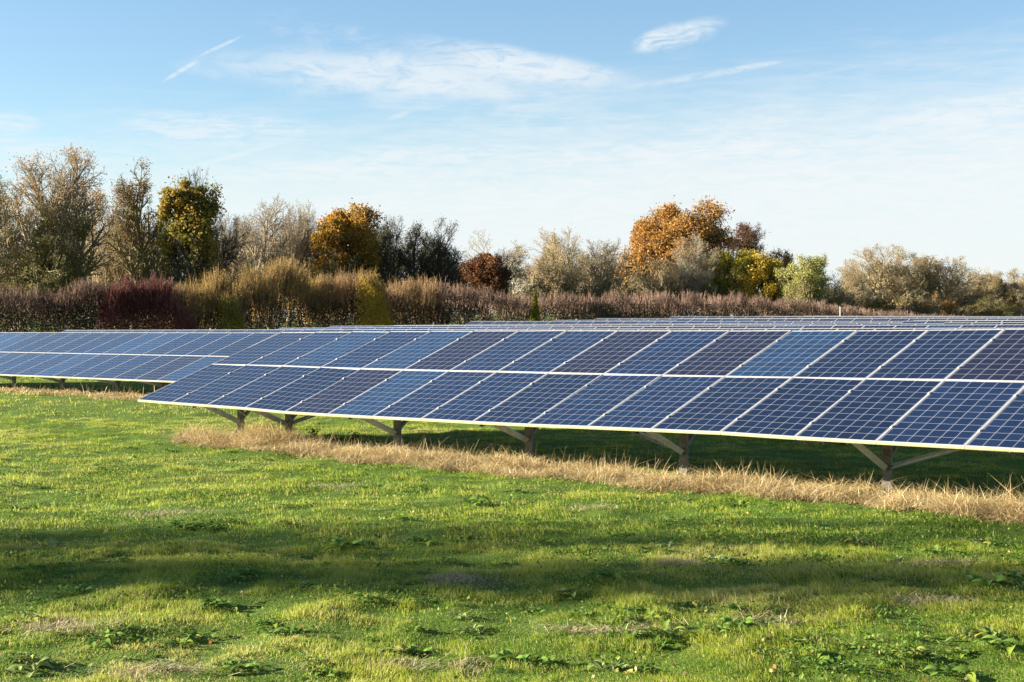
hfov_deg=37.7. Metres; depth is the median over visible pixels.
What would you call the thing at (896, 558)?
dock weed
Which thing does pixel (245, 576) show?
dock weed
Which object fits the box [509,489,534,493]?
dock weed
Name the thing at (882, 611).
dock weed
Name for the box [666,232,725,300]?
bare tree
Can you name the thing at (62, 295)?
bush
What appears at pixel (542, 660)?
dock weed
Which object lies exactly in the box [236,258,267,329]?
bush
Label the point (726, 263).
willow tree
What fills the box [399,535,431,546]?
dock weed
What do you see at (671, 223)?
oak tree
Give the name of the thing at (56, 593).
dock weed
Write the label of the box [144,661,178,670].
dock weed
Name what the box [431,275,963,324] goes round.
hedge
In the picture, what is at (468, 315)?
bush
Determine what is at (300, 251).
bare tree
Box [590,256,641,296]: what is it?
tree
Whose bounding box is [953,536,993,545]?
dock weed
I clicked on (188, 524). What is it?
dock weed
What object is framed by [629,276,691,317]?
bush
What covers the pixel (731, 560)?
dock weed
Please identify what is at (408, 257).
tree
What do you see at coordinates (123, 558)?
dock weed
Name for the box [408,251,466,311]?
tree
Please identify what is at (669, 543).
dock weed
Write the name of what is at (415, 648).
dock weed
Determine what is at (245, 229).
tree
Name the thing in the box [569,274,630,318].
bush
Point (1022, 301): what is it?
bush
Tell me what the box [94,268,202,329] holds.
dogwood bush
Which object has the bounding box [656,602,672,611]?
dock weed
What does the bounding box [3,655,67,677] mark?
dock weed
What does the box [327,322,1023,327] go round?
solar panel row
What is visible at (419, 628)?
dock weed
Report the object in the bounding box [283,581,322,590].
dock weed
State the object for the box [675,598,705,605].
dock weed
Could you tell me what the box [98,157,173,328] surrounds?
tree
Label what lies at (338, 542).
dock weed
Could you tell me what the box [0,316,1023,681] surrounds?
ground
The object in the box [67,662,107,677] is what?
dock weed
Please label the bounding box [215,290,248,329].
yellow bush
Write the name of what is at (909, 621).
dock weed
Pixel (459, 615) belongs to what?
dock weed
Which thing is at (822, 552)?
dock weed
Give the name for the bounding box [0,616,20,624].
dock weed
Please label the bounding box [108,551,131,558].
dock weed
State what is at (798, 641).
dock weed
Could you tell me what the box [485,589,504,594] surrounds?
dock weed
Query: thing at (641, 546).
dock weed
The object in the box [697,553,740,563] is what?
dock weed
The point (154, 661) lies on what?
dock weed
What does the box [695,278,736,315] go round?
bush
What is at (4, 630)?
dock weed
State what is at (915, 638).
dock weed
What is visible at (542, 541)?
dock weed
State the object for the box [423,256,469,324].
tree
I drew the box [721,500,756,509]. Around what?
dock weed
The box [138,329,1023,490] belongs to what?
solar panel row
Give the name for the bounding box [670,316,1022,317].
solar panel row
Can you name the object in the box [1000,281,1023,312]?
tree
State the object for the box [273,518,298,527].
dock weed
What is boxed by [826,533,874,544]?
dock weed
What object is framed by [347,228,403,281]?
tree
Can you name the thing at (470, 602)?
fallen leaves
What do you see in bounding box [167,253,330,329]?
hedge
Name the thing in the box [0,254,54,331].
bush
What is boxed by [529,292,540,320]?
conifer
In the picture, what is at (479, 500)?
dock weed
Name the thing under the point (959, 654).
dock weed
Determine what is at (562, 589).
dock weed
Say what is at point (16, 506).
dock weed
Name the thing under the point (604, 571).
dock weed
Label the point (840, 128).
sky
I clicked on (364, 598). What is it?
dock weed
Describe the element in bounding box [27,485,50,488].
dock weed
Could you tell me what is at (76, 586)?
dock weed
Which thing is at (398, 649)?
dock weed
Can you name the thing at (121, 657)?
dock weed
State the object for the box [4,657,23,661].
dock weed
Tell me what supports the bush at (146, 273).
on the ground at (90, 408)
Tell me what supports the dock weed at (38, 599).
on the ground at (90, 408)
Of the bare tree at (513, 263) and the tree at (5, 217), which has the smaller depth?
the tree at (5, 217)
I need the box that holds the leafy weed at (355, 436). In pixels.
[348,431,359,443]
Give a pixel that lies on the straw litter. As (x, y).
(186, 667)
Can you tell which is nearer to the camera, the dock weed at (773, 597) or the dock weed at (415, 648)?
the dock weed at (415, 648)
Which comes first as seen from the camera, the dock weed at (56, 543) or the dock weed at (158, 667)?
the dock weed at (158, 667)
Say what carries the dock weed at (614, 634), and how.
on the ground at (90, 408)
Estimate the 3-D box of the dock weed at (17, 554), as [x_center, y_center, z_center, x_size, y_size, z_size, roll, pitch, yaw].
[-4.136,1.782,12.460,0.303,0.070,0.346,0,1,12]
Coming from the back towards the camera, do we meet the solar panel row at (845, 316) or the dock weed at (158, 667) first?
the solar panel row at (845, 316)
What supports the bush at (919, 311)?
on the ground at (90, 408)
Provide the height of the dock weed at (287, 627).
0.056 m
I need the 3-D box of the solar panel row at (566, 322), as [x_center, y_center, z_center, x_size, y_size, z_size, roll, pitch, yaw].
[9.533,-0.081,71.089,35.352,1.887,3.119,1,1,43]
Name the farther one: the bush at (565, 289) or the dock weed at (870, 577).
the bush at (565, 289)
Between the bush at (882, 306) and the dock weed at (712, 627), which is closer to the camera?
the dock weed at (712, 627)
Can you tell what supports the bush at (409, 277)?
on the ground at (90, 408)
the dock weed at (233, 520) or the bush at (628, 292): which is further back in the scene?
the bush at (628, 292)
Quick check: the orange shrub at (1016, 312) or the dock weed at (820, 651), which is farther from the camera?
the orange shrub at (1016, 312)
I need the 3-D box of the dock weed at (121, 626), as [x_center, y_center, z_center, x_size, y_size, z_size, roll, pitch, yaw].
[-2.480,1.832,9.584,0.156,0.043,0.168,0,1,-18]
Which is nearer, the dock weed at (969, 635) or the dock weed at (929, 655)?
the dock weed at (929, 655)
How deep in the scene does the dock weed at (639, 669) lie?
8.51 m
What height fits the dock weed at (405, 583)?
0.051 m
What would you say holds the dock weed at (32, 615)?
on the ground at (90, 408)
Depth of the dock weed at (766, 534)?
13.73 m
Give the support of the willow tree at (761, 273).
on the ground at (90, 408)
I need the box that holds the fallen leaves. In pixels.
[0,492,1022,680]
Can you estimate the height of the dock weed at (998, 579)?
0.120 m
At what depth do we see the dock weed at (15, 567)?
11.87 m
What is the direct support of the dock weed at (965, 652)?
on the ground at (90, 408)
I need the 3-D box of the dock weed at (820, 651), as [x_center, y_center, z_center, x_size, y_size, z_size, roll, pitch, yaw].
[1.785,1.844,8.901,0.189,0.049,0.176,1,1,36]
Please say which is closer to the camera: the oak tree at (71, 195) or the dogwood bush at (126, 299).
the dogwood bush at (126, 299)
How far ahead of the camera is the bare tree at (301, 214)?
124.90 m
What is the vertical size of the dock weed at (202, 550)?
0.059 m
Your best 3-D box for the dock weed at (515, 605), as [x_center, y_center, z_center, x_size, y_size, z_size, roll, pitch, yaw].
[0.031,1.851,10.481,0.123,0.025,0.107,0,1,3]
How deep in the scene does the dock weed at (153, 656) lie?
8.89 m
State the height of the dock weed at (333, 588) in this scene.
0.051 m
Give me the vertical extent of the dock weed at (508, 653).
0.093 m
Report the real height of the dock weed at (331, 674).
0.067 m
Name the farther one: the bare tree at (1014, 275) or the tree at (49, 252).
the bare tree at (1014, 275)
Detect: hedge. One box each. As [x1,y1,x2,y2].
[0,273,187,331]
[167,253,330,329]
[311,265,449,327]
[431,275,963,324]
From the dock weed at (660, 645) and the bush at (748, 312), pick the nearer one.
the dock weed at (660, 645)
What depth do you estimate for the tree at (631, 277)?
186.15 m
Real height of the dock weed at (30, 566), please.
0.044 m
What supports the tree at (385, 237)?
on the ground at (90, 408)
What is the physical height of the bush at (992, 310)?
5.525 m
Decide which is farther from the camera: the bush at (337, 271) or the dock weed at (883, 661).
the bush at (337, 271)
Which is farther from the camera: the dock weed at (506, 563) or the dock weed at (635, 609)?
the dock weed at (506, 563)
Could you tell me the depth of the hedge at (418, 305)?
91.29 m
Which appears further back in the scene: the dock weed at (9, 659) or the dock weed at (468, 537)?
the dock weed at (468, 537)
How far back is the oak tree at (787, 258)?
167.44 m
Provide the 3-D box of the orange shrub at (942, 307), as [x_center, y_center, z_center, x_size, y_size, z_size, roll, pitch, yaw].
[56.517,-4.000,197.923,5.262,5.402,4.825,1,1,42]
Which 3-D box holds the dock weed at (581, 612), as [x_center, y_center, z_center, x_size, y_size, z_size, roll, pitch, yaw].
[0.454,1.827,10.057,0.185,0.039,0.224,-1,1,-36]
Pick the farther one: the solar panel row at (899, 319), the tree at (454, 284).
the tree at (454, 284)
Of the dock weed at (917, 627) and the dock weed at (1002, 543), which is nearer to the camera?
the dock weed at (917, 627)
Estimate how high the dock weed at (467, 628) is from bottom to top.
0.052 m
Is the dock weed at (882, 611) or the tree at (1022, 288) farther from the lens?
the tree at (1022, 288)
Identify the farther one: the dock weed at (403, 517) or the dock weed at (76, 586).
the dock weed at (403, 517)
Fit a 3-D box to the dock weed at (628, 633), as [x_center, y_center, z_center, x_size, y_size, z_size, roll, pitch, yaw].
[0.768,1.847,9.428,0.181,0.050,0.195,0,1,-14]
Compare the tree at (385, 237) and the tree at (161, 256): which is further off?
the tree at (161, 256)
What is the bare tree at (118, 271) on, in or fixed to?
on the ground at (90, 408)
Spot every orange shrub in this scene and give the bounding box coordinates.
[920,291,957,315]
[999,295,1023,315]
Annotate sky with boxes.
[0,0,1023,315]
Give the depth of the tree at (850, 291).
195.04 m
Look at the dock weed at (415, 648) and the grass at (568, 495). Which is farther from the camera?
the grass at (568, 495)
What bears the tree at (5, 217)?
on the ground at (90, 408)
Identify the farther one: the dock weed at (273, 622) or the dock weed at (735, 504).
the dock weed at (735, 504)
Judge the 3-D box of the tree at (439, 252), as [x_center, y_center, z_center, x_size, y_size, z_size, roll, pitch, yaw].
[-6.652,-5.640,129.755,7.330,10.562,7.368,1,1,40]
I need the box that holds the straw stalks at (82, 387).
[5,376,163,394]
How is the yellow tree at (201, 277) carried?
on the ground at (90, 408)
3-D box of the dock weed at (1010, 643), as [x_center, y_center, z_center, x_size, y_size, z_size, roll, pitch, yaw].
[2.942,1.847,9.137,0.345,0.089,0.321,1,1,33]
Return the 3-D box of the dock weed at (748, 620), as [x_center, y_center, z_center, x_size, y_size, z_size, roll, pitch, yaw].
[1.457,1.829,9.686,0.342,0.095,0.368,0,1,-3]
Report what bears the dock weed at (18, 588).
on the ground at (90, 408)
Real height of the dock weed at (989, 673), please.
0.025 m
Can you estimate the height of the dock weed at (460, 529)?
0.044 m
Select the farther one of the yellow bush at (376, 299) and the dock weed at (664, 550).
the yellow bush at (376, 299)
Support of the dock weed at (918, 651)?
on the ground at (90, 408)
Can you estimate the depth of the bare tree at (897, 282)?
206.48 m
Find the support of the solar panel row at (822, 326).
on the ground at (90, 408)
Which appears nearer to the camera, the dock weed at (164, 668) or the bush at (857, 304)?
the dock weed at (164, 668)
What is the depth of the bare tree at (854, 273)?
197.19 m
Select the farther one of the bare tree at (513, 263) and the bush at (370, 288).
the bare tree at (513, 263)
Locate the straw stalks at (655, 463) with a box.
[182,417,1023,498]
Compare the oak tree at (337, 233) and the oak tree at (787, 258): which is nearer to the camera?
the oak tree at (337, 233)
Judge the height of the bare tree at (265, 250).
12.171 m
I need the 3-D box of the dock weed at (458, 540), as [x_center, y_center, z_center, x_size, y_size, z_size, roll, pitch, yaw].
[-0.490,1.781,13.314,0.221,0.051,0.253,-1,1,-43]
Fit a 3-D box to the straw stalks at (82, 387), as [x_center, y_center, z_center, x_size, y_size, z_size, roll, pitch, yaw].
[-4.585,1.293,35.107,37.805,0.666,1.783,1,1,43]
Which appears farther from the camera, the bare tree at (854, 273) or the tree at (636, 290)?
the bare tree at (854, 273)
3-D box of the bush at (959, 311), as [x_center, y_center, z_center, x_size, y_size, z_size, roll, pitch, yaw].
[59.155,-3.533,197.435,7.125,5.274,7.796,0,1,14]
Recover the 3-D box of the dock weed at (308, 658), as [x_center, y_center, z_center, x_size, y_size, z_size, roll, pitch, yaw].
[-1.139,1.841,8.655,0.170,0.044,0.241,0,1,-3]
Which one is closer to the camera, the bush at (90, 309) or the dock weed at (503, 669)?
the dock weed at (503, 669)
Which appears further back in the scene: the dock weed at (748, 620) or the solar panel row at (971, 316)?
the solar panel row at (971, 316)
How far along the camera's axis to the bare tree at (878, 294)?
199.31 m
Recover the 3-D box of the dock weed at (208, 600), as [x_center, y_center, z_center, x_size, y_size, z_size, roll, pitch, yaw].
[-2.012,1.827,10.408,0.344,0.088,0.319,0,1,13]
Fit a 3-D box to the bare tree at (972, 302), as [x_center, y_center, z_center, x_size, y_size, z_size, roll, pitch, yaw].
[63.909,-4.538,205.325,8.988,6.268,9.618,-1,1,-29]
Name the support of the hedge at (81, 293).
on the ground at (90, 408)
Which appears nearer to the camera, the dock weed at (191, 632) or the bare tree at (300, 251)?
the dock weed at (191, 632)
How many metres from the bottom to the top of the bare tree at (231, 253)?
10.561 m
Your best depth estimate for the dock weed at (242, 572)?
11.55 m
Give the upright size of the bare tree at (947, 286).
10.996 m
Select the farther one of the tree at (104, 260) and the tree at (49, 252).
the tree at (104, 260)
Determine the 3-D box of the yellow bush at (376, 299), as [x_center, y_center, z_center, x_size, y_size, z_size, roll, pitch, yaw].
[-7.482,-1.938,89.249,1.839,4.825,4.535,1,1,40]
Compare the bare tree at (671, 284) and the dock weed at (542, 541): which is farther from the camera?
the bare tree at (671, 284)
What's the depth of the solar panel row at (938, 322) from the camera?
59.77 m
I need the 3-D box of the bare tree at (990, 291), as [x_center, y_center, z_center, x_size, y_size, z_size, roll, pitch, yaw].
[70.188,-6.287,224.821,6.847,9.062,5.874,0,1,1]
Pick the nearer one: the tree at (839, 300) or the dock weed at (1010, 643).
the dock weed at (1010, 643)
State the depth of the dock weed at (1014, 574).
11.38 m
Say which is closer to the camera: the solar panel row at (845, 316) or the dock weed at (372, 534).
the dock weed at (372, 534)
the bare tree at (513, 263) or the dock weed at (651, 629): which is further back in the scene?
the bare tree at (513, 263)
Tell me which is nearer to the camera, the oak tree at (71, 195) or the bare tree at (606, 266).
the oak tree at (71, 195)
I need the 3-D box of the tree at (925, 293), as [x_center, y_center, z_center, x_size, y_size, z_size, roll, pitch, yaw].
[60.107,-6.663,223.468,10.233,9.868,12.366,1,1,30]
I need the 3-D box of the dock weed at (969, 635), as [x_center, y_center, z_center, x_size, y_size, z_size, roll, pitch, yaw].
[2.921,1.841,9.442,0.489,0.088,0.344,0,1,-4]
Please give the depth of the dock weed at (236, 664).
8.45 m
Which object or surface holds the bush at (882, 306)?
on the ground at (90, 408)
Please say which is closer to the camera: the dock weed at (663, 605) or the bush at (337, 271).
the dock weed at (663, 605)
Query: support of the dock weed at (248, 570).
on the ground at (90, 408)
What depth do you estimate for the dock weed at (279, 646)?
9.04 m
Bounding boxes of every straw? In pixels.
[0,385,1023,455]
[142,409,1023,524]
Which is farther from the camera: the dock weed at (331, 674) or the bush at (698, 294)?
the bush at (698, 294)
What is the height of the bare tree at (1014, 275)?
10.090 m
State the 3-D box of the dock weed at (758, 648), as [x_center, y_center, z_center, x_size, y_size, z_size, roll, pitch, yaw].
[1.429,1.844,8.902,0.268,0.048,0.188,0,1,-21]
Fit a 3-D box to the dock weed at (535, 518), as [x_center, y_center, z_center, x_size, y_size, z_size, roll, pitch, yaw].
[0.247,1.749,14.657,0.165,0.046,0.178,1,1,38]
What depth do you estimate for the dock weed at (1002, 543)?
13.26 m
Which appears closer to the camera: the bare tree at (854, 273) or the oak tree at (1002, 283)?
the bare tree at (854, 273)
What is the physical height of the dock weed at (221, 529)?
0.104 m
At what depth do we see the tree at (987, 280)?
225.42 m
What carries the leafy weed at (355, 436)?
on the ground at (90, 408)
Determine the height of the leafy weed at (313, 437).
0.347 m
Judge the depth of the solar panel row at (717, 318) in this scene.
90.83 m
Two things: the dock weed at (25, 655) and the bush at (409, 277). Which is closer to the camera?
the dock weed at (25, 655)
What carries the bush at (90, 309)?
on the ground at (90, 408)
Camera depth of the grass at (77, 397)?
36.69 m
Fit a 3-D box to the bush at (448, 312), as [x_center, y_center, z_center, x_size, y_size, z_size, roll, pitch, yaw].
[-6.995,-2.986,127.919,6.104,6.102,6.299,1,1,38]
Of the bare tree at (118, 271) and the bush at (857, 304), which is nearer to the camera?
the bare tree at (118, 271)
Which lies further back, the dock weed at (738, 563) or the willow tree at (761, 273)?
the willow tree at (761, 273)
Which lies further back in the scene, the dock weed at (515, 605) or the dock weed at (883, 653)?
the dock weed at (515, 605)
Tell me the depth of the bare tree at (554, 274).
148.26 m
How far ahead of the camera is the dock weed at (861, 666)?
8.49 m
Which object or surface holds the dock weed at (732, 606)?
on the ground at (90, 408)
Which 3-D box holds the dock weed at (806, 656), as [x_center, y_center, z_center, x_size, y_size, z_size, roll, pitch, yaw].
[1.803,1.856,8.624,0.349,0.061,0.288,-1,1,-38]
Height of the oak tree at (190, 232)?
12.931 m
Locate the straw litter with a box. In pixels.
[1,479,1018,678]
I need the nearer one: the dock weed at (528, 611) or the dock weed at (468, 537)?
the dock weed at (528, 611)
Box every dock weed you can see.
[0,550,39,558]
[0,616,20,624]
[0,626,13,633]
[2,650,36,663]
[3,505,29,508]
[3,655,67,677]
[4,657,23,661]
[7,565,26,570]
[7,584,34,590]
[10,611,45,622]
[16,594,58,604]
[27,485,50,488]
[28,562,52,568]
[40,540,74,548]
[43,590,69,594]
[54,581,95,592]
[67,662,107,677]
[74,629,132,649]
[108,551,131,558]
[115,556,134,564]
[115,624,136,631]
[115,655,136,660]
[144,653,161,661]
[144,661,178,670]
[146,657,183,663]
[153,661,186,672]
[155,635,198,649]
[167,519,215,529]
[169,629,230,642]
[187,524,229,533]
[193,548,219,554]
[196,597,240,614]
[208,660,231,672]
[213,659,266,677]
[223,518,240,522]
[226,567,261,578]
[234,574,267,580]
[236,570,257,577]
[249,618,277,627]
[257,630,292,637]
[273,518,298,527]
[273,643,293,650]
[274,625,307,635]
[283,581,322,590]
[298,553,314,560]
[299,655,327,667]
[309,666,345,681]
[311,584,338,593]
[321,538,369,552]
[352,592,388,601]
[353,531,383,536]
[359,644,426,656]
[362,636,377,640]
[389,579,417,586]
[396,625,427,633]
[397,513,420,519]
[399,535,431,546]
[399,644,439,657]
[412,569,430,574]
[424,598,441,604]
[437,555,465,561]
[446,526,462,530]
[447,611,472,621]
[448,537,472,544]
[451,533,473,541]
[452,624,485,634]
[458,497,491,507]
[479,649,541,665]
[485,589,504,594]
[486,559,527,567]
[489,665,514,672]
[507,604,523,607]
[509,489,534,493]
[518,654,565,669]
[519,607,551,614]
[528,517,546,520]
[531,538,554,544]
[541,585,578,597]
[566,608,595,615]
[569,568,622,580]
[578,659,636,672]
[593,629,624,636]
[603,530,635,536]
[609,609,663,629]
[617,605,649,612]
[622,630,650,638]
[627,664,662,673]
[631,619,697,643]
[635,545,653,550]
[645,640,680,650]
[649,540,679,549]
[656,548,680,552]
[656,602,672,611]
[665,491,682,494]
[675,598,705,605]
[686,603,713,616]
[692,504,719,509]
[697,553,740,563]
[703,624,732,637]
[717,616,767,628]
[719,556,751,564]
[719,603,747,610]
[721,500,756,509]
[724,559,749,566]
[740,644,775,655]
[753,531,780,537]
[764,594,787,601]
[768,647,796,655]
[778,634,817,646]
[796,654,859,671]
[798,550,833,557]
[801,646,828,656]
[823,659,876,672]
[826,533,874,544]
[839,642,859,652]
[864,576,880,579]
[865,604,897,614]
[869,646,904,659]
[879,619,893,625]
[879,659,902,669]
[882,645,939,657]
[888,555,908,560]
[894,619,928,625]
[901,631,935,643]
[909,625,927,630]
[911,650,941,658]
[913,662,975,681]
[918,545,964,556]
[943,648,980,657]
[946,622,1017,640]
[946,647,972,657]
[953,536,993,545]
[963,573,1021,589]
[973,635,1021,655]
[981,669,999,674]
[989,540,1019,545]
[994,570,1023,585]
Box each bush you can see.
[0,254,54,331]
[35,252,80,331]
[69,270,124,329]
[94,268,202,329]
[117,244,175,327]
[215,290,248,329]
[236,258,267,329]
[263,261,298,329]
[296,255,358,327]
[347,260,396,324]
[352,268,394,325]
[390,264,431,324]
[396,274,462,324]
[451,283,495,324]
[479,280,540,320]
[511,272,561,320]
[545,277,609,319]
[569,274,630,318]
[609,279,656,317]
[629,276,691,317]
[667,271,729,315]
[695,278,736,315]
[732,294,772,315]
[839,290,867,314]
[862,293,910,315]
[887,298,933,315]
[936,294,986,315]
[967,293,1018,315]
[989,288,1023,315]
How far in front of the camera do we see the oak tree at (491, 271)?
135.54 m
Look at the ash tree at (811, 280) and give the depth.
150.25 m
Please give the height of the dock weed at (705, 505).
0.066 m
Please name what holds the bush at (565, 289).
on the ground at (90, 408)
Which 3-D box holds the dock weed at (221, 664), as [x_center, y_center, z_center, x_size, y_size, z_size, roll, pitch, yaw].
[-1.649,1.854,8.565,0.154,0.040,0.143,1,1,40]
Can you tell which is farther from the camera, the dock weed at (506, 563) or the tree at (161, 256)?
the tree at (161, 256)
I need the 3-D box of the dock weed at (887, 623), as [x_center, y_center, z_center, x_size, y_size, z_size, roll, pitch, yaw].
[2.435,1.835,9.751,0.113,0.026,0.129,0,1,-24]
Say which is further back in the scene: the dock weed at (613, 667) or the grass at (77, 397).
the grass at (77, 397)
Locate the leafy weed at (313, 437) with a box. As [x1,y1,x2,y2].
[306,423,319,440]
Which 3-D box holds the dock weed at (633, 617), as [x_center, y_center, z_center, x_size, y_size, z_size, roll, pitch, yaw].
[0.816,1.823,9.795,0.371,0.086,0.424,0,1,-9]
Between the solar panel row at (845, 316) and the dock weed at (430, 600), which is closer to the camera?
the dock weed at (430, 600)
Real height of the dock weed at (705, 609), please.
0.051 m
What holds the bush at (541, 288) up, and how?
on the ground at (90, 408)
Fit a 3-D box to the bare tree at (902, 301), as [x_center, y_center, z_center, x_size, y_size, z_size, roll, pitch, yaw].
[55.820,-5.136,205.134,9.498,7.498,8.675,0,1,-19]
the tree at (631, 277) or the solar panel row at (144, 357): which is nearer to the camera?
the solar panel row at (144, 357)
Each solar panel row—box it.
[0,332,278,393]
[62,328,1023,332]
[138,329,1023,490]
[276,324,1023,329]
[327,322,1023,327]
[394,320,1023,325]
[465,320,985,324]
[555,318,1023,320]
[594,318,886,319]
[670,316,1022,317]
[770,316,1023,317]
[919,316,1023,316]
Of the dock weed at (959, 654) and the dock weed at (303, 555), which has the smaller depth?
the dock weed at (959, 654)
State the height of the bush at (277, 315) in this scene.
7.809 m
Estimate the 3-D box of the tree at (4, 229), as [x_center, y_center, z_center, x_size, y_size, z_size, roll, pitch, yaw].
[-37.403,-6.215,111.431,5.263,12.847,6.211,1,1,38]
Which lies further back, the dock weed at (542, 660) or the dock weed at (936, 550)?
the dock weed at (936, 550)
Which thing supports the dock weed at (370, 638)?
on the ground at (90, 408)
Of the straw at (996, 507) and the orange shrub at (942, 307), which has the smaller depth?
the straw at (996, 507)
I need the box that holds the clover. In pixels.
[0,441,1023,681]
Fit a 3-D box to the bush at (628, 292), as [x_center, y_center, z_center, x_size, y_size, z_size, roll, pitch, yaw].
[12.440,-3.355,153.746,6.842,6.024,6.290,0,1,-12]
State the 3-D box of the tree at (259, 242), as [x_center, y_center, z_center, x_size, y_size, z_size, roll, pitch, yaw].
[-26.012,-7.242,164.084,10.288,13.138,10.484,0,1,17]
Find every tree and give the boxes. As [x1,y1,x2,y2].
[0,143,120,329]
[0,170,36,328]
[0,182,29,294]
[6,198,101,331]
[69,223,152,329]
[80,180,138,328]
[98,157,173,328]
[129,222,184,327]
[150,168,226,296]
[183,237,224,329]
[197,206,250,328]
[213,211,266,281]
[216,193,305,329]
[225,217,297,329]
[268,204,322,327]
[284,198,385,325]
[286,198,320,327]
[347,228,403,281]
[353,212,418,288]
[384,233,451,283]
[391,218,475,324]
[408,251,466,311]
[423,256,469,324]
[459,249,518,319]
[463,230,554,320]
[509,244,551,318]
[515,226,596,319]
[564,238,626,295]
[564,247,613,319]
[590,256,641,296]
[605,195,740,315]
[607,263,650,314]
[620,250,656,316]
[629,254,701,317]
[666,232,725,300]
[697,248,757,315]
[716,221,770,289]
[727,249,816,315]
[767,248,798,282]
[772,252,833,315]
[815,269,856,315]
[815,278,867,309]
[836,243,934,307]
[837,261,877,307]
[858,275,896,311]
[883,267,946,311]
[893,278,942,315]
[902,252,991,314]
[941,271,1008,303]
[949,286,1012,315]
[958,270,1003,309]
[977,274,1017,313]
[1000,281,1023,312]
[1003,268,1023,300]
[1008,277,1023,303]
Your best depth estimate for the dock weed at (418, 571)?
11.65 m
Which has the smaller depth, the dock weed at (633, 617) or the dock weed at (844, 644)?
the dock weed at (844, 644)
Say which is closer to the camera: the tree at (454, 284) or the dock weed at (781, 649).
the dock weed at (781, 649)
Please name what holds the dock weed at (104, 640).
on the ground at (90, 408)
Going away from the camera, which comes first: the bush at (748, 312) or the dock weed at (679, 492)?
the dock weed at (679, 492)
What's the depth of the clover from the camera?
12.95 m
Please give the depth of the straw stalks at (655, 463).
20.33 m
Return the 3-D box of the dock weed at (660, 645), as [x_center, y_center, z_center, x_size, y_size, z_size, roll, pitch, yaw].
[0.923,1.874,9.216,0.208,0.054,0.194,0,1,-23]
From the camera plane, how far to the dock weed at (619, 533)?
13.76 m
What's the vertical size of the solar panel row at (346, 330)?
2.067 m
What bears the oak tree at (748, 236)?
on the ground at (90, 408)
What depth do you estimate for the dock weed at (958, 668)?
8.46 m
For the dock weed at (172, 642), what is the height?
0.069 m
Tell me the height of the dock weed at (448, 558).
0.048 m
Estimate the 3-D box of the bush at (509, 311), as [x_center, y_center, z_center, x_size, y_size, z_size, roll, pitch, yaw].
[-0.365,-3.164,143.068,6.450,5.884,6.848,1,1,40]
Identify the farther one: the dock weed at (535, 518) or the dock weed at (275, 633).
the dock weed at (535, 518)
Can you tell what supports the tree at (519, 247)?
on the ground at (90, 408)
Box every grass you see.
[0,376,317,417]
[0,414,1023,547]
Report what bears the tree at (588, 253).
on the ground at (90, 408)

